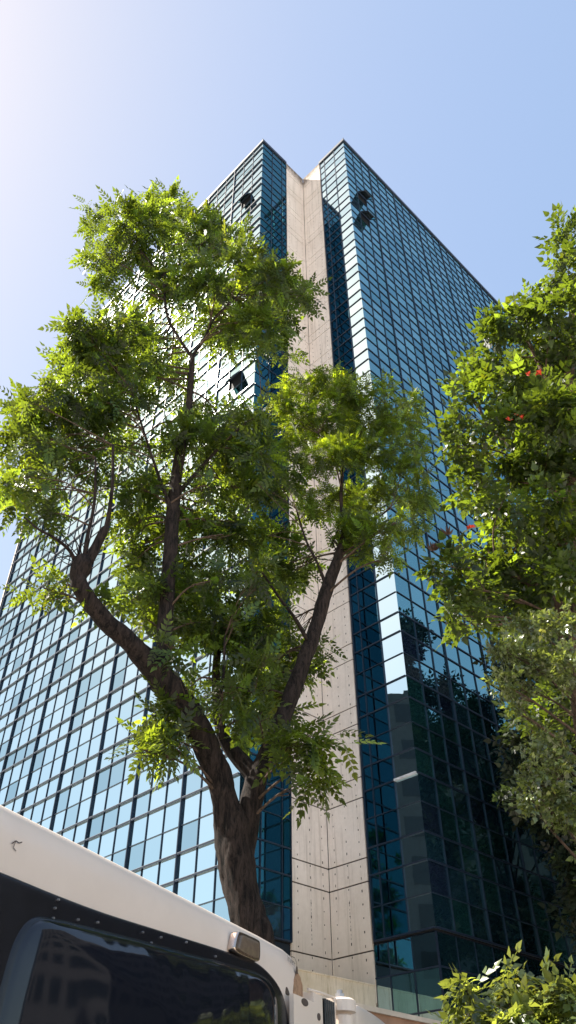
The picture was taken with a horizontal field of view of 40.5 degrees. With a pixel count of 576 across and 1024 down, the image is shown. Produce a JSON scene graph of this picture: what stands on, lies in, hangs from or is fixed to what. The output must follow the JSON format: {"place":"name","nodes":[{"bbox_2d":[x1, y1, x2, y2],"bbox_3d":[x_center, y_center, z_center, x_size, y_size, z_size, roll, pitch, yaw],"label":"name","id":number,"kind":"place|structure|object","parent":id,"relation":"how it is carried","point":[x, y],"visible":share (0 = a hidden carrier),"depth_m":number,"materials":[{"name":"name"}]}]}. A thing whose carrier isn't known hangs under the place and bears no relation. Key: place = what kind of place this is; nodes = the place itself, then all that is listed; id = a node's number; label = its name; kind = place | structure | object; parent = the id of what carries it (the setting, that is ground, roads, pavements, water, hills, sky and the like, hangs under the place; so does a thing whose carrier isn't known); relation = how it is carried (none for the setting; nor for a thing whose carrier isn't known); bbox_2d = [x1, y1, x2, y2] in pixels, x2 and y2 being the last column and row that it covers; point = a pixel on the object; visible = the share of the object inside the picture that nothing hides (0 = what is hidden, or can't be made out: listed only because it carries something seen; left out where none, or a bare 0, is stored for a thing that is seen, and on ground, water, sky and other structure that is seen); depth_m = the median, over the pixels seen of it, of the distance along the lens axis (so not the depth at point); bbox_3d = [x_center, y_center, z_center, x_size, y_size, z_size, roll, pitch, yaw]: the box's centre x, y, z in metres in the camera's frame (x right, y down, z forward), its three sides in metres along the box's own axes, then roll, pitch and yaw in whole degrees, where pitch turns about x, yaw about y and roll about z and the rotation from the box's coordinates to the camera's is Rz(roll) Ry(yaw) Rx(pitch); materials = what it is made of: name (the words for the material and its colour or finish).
{"place":"outdoors","nodes":[
{"label":"outdoors","id":0,"kind":"place"},
{"bbox_2d":[0,0,575,602],"label":"sky","id":1,"kind":"structure","parent":0,"point":[465,109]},
{"label":"ground","id":2,"kind":"structure","parent":0,"visible":0},
{"bbox_2d":[0,138,575,1022],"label":"office tower","id":3,"kind":"structure","parent":2,"relation":"on","point":[408,876],"depth_m":35.73,"materials":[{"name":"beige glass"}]},
{"bbox_2d":[54,788,68,813],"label":"window pane","id":4,"kind":"structure","parent":3,"relation":"in","point":[62,797],"depth_m":38.38,"materials":[{"name":"blue glass"}]},
{"bbox_2d":[63,803,78,828],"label":"window pane","id":5,"kind":"structure","parent":3,"relation":"in","point":[71,813],"depth_m":37.10,"materials":[{"name":"blue glass"}]},
{"bbox_2d":[67,781,82,807],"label":"window pane","id":6,"kind":"structure","parent":3,"relation":"in","point":[75,791],"depth_m":37.78,"materials":[{"name":"blue glass"}]},
{"bbox_2d":[77,798,90,822],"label":"window pane","id":7,"kind":"structure","parent":3,"relation":"in","point":[84,807],"depth_m":36.51,"materials":[{"name":"blue glass"}]},
{"bbox_2d":[81,775,94,800],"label":"window pane","id":8,"kind":"structure","parent":3,"relation":"in","point":[88,783],"depth_m":37.20,"materials":[{"name":"blue glass"}]},
{"bbox_2d":[87,814,102,837],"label":"window pane","id":9,"kind":"structure","parent":3,"relation":"in","point":[95,824],"depth_m":35.18,"materials":[{"name":"blue glass"}]},
{"bbox_2d":[91,790,106,815],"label":"window pane","id":10,"kind":"structure","parent":3,"relation":"in","point":[99,799],"depth_m":35.87,"materials":[{"name":"blue glass"}]},
{"bbox_2d":[94,767,109,793],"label":"window pane","id":11,"kind":"structure","parent":3,"relation":"in","point":[102,777],"depth_m":36.56,"materials":[{"name":"blue glass"}]},
{"bbox_2d":[102,807,117,831],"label":"window pane","id":12,"kind":"structure","parent":3,"relation":"in","point":[110,817],"depth_m":34.58,"materials":[{"name":"blue glass"}]},
{"bbox_2d":[105,782,121,809],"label":"window pane","id":13,"kind":"structure","parent":3,"relation":"in","point":[113,794],"depth_m":35.27,"materials":[{"name":"blue glass"}]},
{"bbox_2d":[108,760,124,787],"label":"window pane","id":14,"kind":"structure","parent":3,"relation":"in","point":[116,774],"depth_m":35.95,"materials":[{"name":"blue glass"}]},
{"bbox_2d":[113,823,128,852],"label":"window pane","id":15,"kind":"structure","parent":3,"relation":"in","point":[121,836],"depth_m":33.28,"materials":[{"name":"blue glass"}]},
{"bbox_2d":[117,801,131,824],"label":"window pane","id":16,"kind":"structure","parent":3,"relation":"in","point":[124,813],"depth_m":33.99,"materials":[{"name":"blue glass"}]},
{"bbox_2d":[120,778,134,802],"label":"window pane","id":17,"kind":"structure","parent":3,"relation":"in","point":[127,790],"depth_m":34.64,"materials":[{"name":"blue glass"}]},
{"bbox_2d":[123,755,137,779],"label":"window pane","id":18,"kind":"structure","parent":3,"relation":"in","point":[126,772],"depth_m":35.43,"materials":[{"name":"blue glass"}]},
{"bbox_2d":[126,842,143,870],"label":"window pane","id":19,"kind":"structure","parent":3,"relation":"in","point":[135,853],"depth_m":31.95,"materials":[{"name":"blue glass"}]},
{"bbox_2d":[129,815,146,845],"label":"window pane","id":20,"kind":"structure","parent":3,"relation":"in","point":[138,828],"depth_m":32.64,"materials":[{"name":"blue glass"}]},
{"bbox_2d":[133,792,149,817],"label":"window pane","id":21,"kind":"structure","parent":3,"relation":"in","point":[141,803],"depth_m":33.35,"materials":[{"name":"blue glass"}]},
{"bbox_2d":[136,770,151,794],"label":"window pane","id":22,"kind":"structure","parent":3,"relation":"in","point":[142,785],"depth_m":34.05,"materials":[{"name":"blue glass"}]},
{"bbox_2d":[143,835,160,865],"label":"window pane","id":23,"kind":"structure","parent":3,"relation":"in","point":[152,846],"depth_m":31.34,"materials":[{"name":"blue glass"}]},
{"bbox_2d":[146,808,163,838],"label":"window pane","id":24,"kind":"structure","parent":3,"relation":"in","point":[155,819],"depth_m":32.03,"materials":[{"name":"blue glass"}]},
{"bbox_2d":[149,785,165,810],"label":"window pane","id":25,"kind":"structure","parent":3,"relation":"in","point":[157,799],"depth_m":32.72,"materials":[{"name":"blue glass"}]},
{"bbox_2d":[158,857,174,884],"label":"window pane","id":26,"kind":"structure","parent":3,"relation":"in","point":[166,870],"depth_m":30.06,"materials":[{"name":"blue glass"}]},
{"bbox_2d":[160,828,177,858],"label":"window pane","id":27,"kind":"structure","parent":3,"relation":"in","point":[169,840],"depth_m":30.75,"materials":[{"name":"blue glass"}]},
{"bbox_2d":[163,801,179,831],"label":"window pane","id":28,"kind":"structure","parent":3,"relation":"in","point":[171,819],"depth_m":31.44,"materials":[{"name":"blue glass"}]},
{"bbox_2d":[166,777,181,802],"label":"window pane","id":29,"kind":"structure","parent":3,"relation":"in","point":[174,788],"depth_m":32.14,"materials":[{"name":"blue glass"}]},
{"bbox_2d":[177,849,195,878],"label":"window pane","id":30,"kind":"structure","parent":3,"relation":"in","point":[186,861],"depth_m":29.42,"materials":[{"name":"blue glass"}]},
{"bbox_2d":[179,820,197,851],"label":"window pane","id":31,"kind":"structure","parent":3,"relation":"in","point":[188,834],"depth_m":30.11,"materials":[{"name":"blue glass"}]},
{"bbox_2d":[194,870,213,904],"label":"window pane","id":32,"kind":"structure","parent":3,"relation":"in","point":[204,883],"depth_m":28.12,"materials":[{"name":"blue glass"}]},
{"bbox_2d":[261,869,280,904],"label":"window pane","id":33,"kind":"structure","parent":3,"relation":"in","point":[270,881],"depth_m":28.07,"materials":[{"name":"blue glass"}]},
{"bbox_2d":[261,841,280,871],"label":"window pane","id":34,"kind":"structure","parent":3,"relation":"in","point":[270,853],"depth_m":28.74,"materials":[{"name":"blue glass"}]},
{"bbox_2d":[262,811,280,844],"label":"window pane","id":35,"kind":"structure","parent":3,"relation":"in","point":[271,824],"depth_m":29.44,"materials":[{"name":"blue glass"}]},
{"bbox_2d":[262,784,280,815],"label":"window pane","id":36,"kind":"structure","parent":3,"relation":"in","point":[274,807],"depth_m":30.15,"materials":[{"name":"blue glass"}]},
{"bbox_2d":[283,819,289,847],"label":"window pane","id":37,"kind":"structure","parent":3,"relation":"in","point":[286,823],"depth_m":29.86,"materials":[{"name":"blue glass"}]},
{"bbox_2d":[283,907,290,939],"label":"window pane","id":38,"kind":"structure","parent":3,"relation":"in","point":[286,911],"depth_m":27.78,"materials":[{"name":"blue glass"}]},
{"bbox_2d":[283,875,290,906],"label":"window pane","id":39,"kind":"structure","parent":3,"relation":"in","point":[286,880],"depth_m":28.50,"materials":[{"name":"blue glass"}]},
{"bbox_2d":[0,142,575,966],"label":"window panes","id":40,"kind":"structure","parent":3,"relation":"in","point":[190,811],"depth_m":44.18,"materials":[{"name":"blue glass"}]},
{"bbox_2d":[357,567,374,590],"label":"window pane","id":41,"kind":"structure","parent":3,"relation":"in","point":[365,578],"depth_m":37.07,"materials":[{"name":"blue glass"}]},
{"bbox_2d":[358,584,375,609],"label":"window pane","id":42,"kind":"structure","parent":3,"relation":"in","point":[367,596],"depth_m":36.39,"materials":[{"name":"blue glass"}]},
{"bbox_2d":[360,602,377,629],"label":"window pane","id":43,"kind":"structure","parent":3,"relation":"in","point":[369,615],"depth_m":35.67,"materials":[{"name":"blue glass"}]},
{"bbox_2d":[365,790,373,818],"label":"window pane","id":44,"kind":"structure","parent":3,"relation":"in","point":[369,806],"depth_m":30.56,"materials":[{"name":"blue glass"}]},
{"bbox_2d":[361,623,379,647],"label":"window pane","id":45,"kind":"structure","parent":3,"relation":"in","point":[370,635],"depth_m":34.99,"materials":[{"name":"blue glass"}]},
{"bbox_2d":[366,818,376,846],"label":"window pane","id":46,"kind":"structure","parent":3,"relation":"in","point":[371,833],"depth_m":29.86,"materials":[{"name":"blue glass"}]},
{"bbox_2d":[363,642,381,669],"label":"window pane","id":47,"kind":"structure","parent":3,"relation":"in","point":[372,655],"depth_m":34.30,"materials":[{"name":"blue glass"}]},
{"bbox_2d":[369,847,378,874],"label":"window pane","id":48,"kind":"structure","parent":3,"relation":"in","point":[373,859],"depth_m":29.17,"materials":[{"name":"blue glass"}]},
{"bbox_2d":[365,663,383,691],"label":"window pane","id":49,"kind":"structure","parent":3,"relation":"in","point":[374,677],"depth_m":33.59,"materials":[{"name":"blue glass"}]},
{"bbox_2d":[370,875,380,906],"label":"window pane","id":50,"kind":"structure","parent":3,"relation":"in","point":[375,885],"depth_m":28.47,"materials":[{"name":"blue glass"}]},
{"bbox_2d":[366,686,385,712],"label":"window pane","id":51,"kind":"structure","parent":3,"relation":"in","point":[376,699],"depth_m":32.90,"materials":[{"name":"blue glass"}]},
{"bbox_2d":[368,707,388,737],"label":"window pane","id":52,"kind":"structure","parent":3,"relation":"in","point":[378,721],"depth_m":32.22,"materials":[{"name":"blue glass"}]},
{"bbox_2d":[373,906,383,939],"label":"window pane","id":53,"kind":"structure","parent":3,"relation":"in","point":[377,912],"depth_m":27.78,"materials":[{"name":"blue glass"}]},
{"bbox_2d":[370,732,390,762],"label":"window pane","id":54,"kind":"structure","parent":3,"relation":"in","point":[378,752],"depth_m":31.50,"materials":[{"name":"blue glass"}]},
{"bbox_2d":[372,758,393,786],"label":"window pane","id":55,"kind":"structure","parent":3,"relation":"in","point":[382,772],"depth_m":30.83,"materials":[{"name":"blue glass"}]},
{"bbox_2d":[374,782,395,814],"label":"window pane","id":56,"kind":"structure","parent":3,"relation":"in","point":[384,796],"depth_m":30.14,"materials":[{"name":"blue glass"}]},
{"bbox_2d":[376,573,395,599],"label":"window pane","id":57,"kind":"structure","parent":3,"relation":"in","point":[385,586],"depth_m":35.77,"materials":[{"name":"blue glass"}]},
{"bbox_2d":[376,810,398,843],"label":"window pane","id":58,"kind":"structure","parent":3,"relation":"in","point":[387,823],"depth_m":29.43,"materials":[{"name":"blue glass"}]},
{"bbox_2d":[378,592,397,619],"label":"window pane","id":59,"kind":"structure","parent":3,"relation":"in","point":[388,605],"depth_m":35.07,"materials":[{"name":"blue glass"}]},
{"bbox_2d":[378,840,401,871],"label":"window pane","id":60,"kind":"structure","parent":3,"relation":"in","point":[389,853],"depth_m":28.75,"materials":[{"name":"blue glass"}]},
{"bbox_2d":[380,612,400,638],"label":"window pane","id":61,"kind":"structure","parent":3,"relation":"in","point":[390,625],"depth_m":34.39,"materials":[{"name":"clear glass"}]},
{"bbox_2d":[380,868,404,903],"bbox_3d":[3.764,13.414,28.055,0.001,1.085,1.100,33,-51,-32],"label":"window pane","id":62,"kind":"structure","parent":3,"relation":"in","point":[392,883],"depth_m":28.06,"materials":[{"name":"blue glass"}]},
{"bbox_2d":[382,631,402,660],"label":"window pane","id":63,"kind":"structure","parent":3,"relation":"in","point":[392,645],"depth_m":33.70,"materials":[{"name":"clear glass"}]},
{"bbox_2d":[384,653,405,682],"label":"window pane","id":64,"kind":"structure","parent":3,"relation":"in","point":[394,668],"depth_m":32.99,"materials":[{"name":"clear glass"}]},
{"bbox_2d":[383,900,407,936],"bbox_3d":[3.770,14.230,27.339,0.005,1.085,1.100,33,-51,-32],"label":"window pane","id":65,"kind":"structure","parent":3,"relation":"in","point":[395,914],"depth_m":27.35,"materials":[{"name":"blue glass"}]},
{"bbox_2d":[386,676,408,703],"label":"window pane","id":66,"kind":"structure","parent":3,"relation":"in","point":[396,690],"depth_m":32.30,"materials":[{"name":"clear glass"}]},
{"bbox_2d":[388,697,410,728],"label":"window pane","id":67,"kind":"structure","parent":3,"relation":"in","point":[399,712],"depth_m":31.62,"materials":[{"name":"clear glass"}]},
{"bbox_2d":[391,722,413,754],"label":"window pane","id":68,"kind":"structure","parent":3,"relation":"in","point":[402,739],"depth_m":30.91,"materials":[{"name":"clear glass"}]},
{"bbox_2d":[394,573,410,598],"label":"window pane","id":69,"kind":"structure","parent":3,"relation":"in","point":[402,586],"depth_m":35.77,"materials":[{"name":"blue glass"}]},
{"bbox_2d":[396,592,412,618],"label":"window pane","id":70,"kind":"structure","parent":3,"relation":"in","point":[404,605],"depth_m":35.07,"materials":[{"name":"blue glass"}]},
{"bbox_2d":[393,748,416,777],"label":"window pane","id":71,"kind":"structure","parent":3,"relation":"in","point":[404,763],"depth_m":30.23,"materials":[{"name":"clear glass"}]},
{"bbox_2d":[392,973,417,1013],"bbox_3d":[3.853,15.937,25.832,0.013,1.110,0.930,33,-51,-32],"label":"lobby window","id":72,"kind":"structure","parent":3,"relation":"in","point":[404,991],"depth_m":25.83,"materials":[{"name":"teal glass"}]},
{"bbox_2d":[399,613,415,637],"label":"window pane","id":73,"kind":"structure","parent":3,"relation":"in","point":[407,625],"depth_m":34.38,"materials":[{"name":"blue glass"}]},
{"bbox_2d":[395,773,420,807],"bbox_3d":[4.520,10.527,29.547,0.001,1.085,1.100,33,-51,-32],"label":"window pane","id":74,"kind":"structure","parent":3,"relation":"in","point":[407,789],"depth_m":29.53,"materials":[{"name":"blue glass"}]},
{"bbox_2d":[401,632,418,659],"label":"window pane","id":75,"kind":"structure","parent":3,"relation":"in","point":[409,644],"depth_m":33.69,"materials":[{"name":"blue glass"}]},
{"bbox_2d":[398,801,423,836],"bbox_3d":[4.526,11.343,28.831,0.001,1.085,1.100,33,-51,-32],"label":"window pane","id":76,"kind":"structure","parent":3,"relation":"in","point":[410,816],"depth_m":28.83,"materials":[{"name":"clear glass"}]},
{"bbox_2d":[403,652,420,681],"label":"window pane","id":77,"kind":"structure","parent":3,"relation":"in","point":[412,668],"depth_m":32.98,"materials":[{"name":"blue glass"}]},
{"bbox_2d":[401,832,427,864],"bbox_3d":[4.531,12.119,28.150,0.001,0.980,1.100,33,-51,-32],"label":"window pane","id":78,"kind":"structure","parent":3,"relation":"in","point":[414,849],"depth_m":28.14,"materials":[{"name":"blue glass"}]},
{"bbox_2d":[406,676,423,702],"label":"window pane","id":79,"kind":"structure","parent":3,"relation":"in","point":[415,690],"depth_m":32.30,"materials":[{"name":"blue glass"}]},
{"bbox_2d":[404,859,430,897],"bbox_3d":[4.536,12.895,27.469,0.005,1.085,1.100,33,-51,-32],"label":"window pane","id":80,"kind":"structure","parent":3,"relation":"in","point":[417,877],"depth_m":27.46,"materials":[{"name":"blue glass"}]},
{"bbox_2d":[409,698,427,728],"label":"window pane","id":81,"kind":"structure","parent":3,"relation":"in","point":[417,710],"depth_m":31.61,"materials":[{"name":"blue glass"}]},
{"bbox_2d":[412,602,427,627],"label":"window pane","id":82,"kind":"structure","parent":3,"relation":"in","point":[419,613],"depth_m":35.66,"materials":[{"name":"blue glass"}]},
{"bbox_2d":[407,892,435,931],"bbox_3d":[4.542,13.710,26.753,0.003,1.085,1.100,33,-51,-32],"label":"window pane","id":83,"kind":"structure","parent":3,"relation":"in","point":[420,908],"depth_m":26.75,"materials":[{"name":"blue glass"}]},
{"bbox_2d":[412,722,430,753],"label":"window pane","id":84,"kind":"structure","parent":3,"relation":"in","point":[420,735],"depth_m":30.90,"materials":[{"name":"blue glass"}]},
{"bbox_2d":[415,749,433,777],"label":"window pane","id":85,"kind":"structure","parent":3,"relation":"in","point":[423,761],"depth_m":30.21,"materials":[{"name":"blue glass"}]},
{"bbox_2d":[418,642,433,668],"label":"window pane","id":86,"kind":"structure","parent":3,"relation":"in","point":[425,654],"depth_m":34.27,"materials":[{"name":"blue glass"}]},
{"bbox_2d":[417,772,437,806],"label":"window pane","id":87,"kind":"structure","parent":3,"relation":"in","point":[427,788],"depth_m":29.52,"materials":[{"name":"blue glass"}]},
{"bbox_2d":[420,663,436,690],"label":"window pane","id":88,"kind":"structure","parent":3,"relation":"in","point":[428,676],"depth_m":33.58,"materials":[{"name":"blue glass"}]},
{"bbox_2d":[416,968,442,1011],"bbox_3d":[4.576,15.450,25.283,0.013,1.110,0.930,33,-51,-32],"label":"lobby window","id":89,"kind":"structure","parent":3,"relation":"in","point":[428,986],"depth_m":25.28,"materials":[{"name":"teal glass"}]},
{"bbox_2d":[421,801,441,835],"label":"window pane","id":90,"kind":"structure","parent":3,"relation":"in","point":[431,820],"depth_m":28.82,"materials":[{"name":"blue glass"}]},
{"bbox_2d":[424,686,439,711],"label":"window pane","id":91,"kind":"structure","parent":3,"relation":"in","point":[431,697],"depth_m":32.89,"materials":[{"name":"blue glass"}]},
{"bbox_2d":[424,831,444,863],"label":"window pane","id":92,"kind":"structure","parent":3,"relation":"in","point":[434,844],"depth_m":28.14,"materials":[{"name":"blue glass"}]},
{"bbox_2d":[426,707,443,736],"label":"window pane","id":93,"kind":"structure","parent":3,"relation":"in","point":[434,718],"depth_m":32.19,"materials":[{"name":"blue glass"}]},
{"bbox_2d":[430,732,446,761],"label":"window pane","id":94,"kind":"structure","parent":3,"relation":"in","point":[437,742],"depth_m":31.49,"materials":[{"name":"blue glass"}]},
{"bbox_2d":[428,860,449,896],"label":"window pane","id":95,"kind":"structure","parent":3,"relation":"in","point":[437,872],"depth_m":27.45,"materials":[{"name":"blue glass"}]},
{"bbox_2d":[433,651,447,676],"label":"window pane","id":96,"kind":"structure","parent":3,"relation":"in","point":[439,661],"depth_m":34.84,"materials":[{"name":"blue glass"}]},
{"bbox_2d":[433,757,450,785],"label":"window pane","id":97,"kind":"structure","parent":3,"relation":"in","point":[441,768],"depth_m":30.81,"materials":[{"name":"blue glass"}]},
{"bbox_2d":[432,893,453,930],"bbox_3d":[5.308,13.695,26.742,1.067,1.085,0.001,33,-51,-32],"label":"window pane","id":98,"kind":"structure","parent":3,"relation":"in","point":[443,917],"depth_m":26.74,"materials":[{"name":"blue glass"}]},
{"bbox_2d":[436,672,451,698],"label":"window pane","id":99,"kind":"structure","parent":3,"relation":"in","point":[443,684],"depth_m":34.14,"materials":[{"name":"blue glass"}]},
{"bbox_2d":[436,782,454,813],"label":"window pane","id":100,"kind":"structure","parent":3,"relation":"in","point":[445,797],"depth_m":30.11,"materials":[{"name":"teal glass"}]},
{"bbox_2d":[298,968,375,1006],"bbox_3d":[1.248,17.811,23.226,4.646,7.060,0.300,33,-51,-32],"label":"planter wall","id":101,"kind":"structure","parent":2,"relation":"on","point":[360,992],"depth_m":25.61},
{"label":"road","id":102,"kind":"structure","parent":0,"visible":0},
{"bbox_2d":[0,805,384,1023],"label":"white van","id":103,"kind":"object","parent":102,"relation":"on","point":[87,936],"visible":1,"depth_m":3.04,"materials":[{"name":"beige paint"}]},
{"bbox_2d":[0,175,448,944],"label":"forked tree","id":104,"kind":"object","parent":102,"relation":"on","point":[174,601],"visible":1,"depth_m":12.25,"materials":[{"name":"green plant"}]},
{"bbox_2d":[303,991,441,1023],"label":"garden wall","id":105,"kind":"structure","parent":102,"relation":"on","point":[385,1016],"depth_m":8.91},
{"bbox_2d":[412,202,575,771],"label":"flowering tree","id":106,"kind":"object","parent":102,"relation":"on","point":[536,389],"visible":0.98,"depth_m":14.60,"materials":[{"name":"green plant"}]},
{"bbox_2d":[425,940,575,1023],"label":"leafy shrub","id":107,"kind":"object","parent":102,"relation":"on","point":[555,998],"visible":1,"depth_m":4.83,"materials":[{"name":"green plant"}]},
{"bbox_2d":[472,518,575,954],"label":"street tree","id":108,"kind":"object","parent":102,"relation":"on","point":[504,794],"visible":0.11,"depth_m":28.15,"materials":[{"name":"green plant"}]},
{"bbox_2d":[481,598,575,858],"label":"leaved tree","id":109,"kind":"object","parent":102,"relation":"on","point":[559,660],"visible":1,"depth_m":7.45,"materials":[{"name":"green plant"}]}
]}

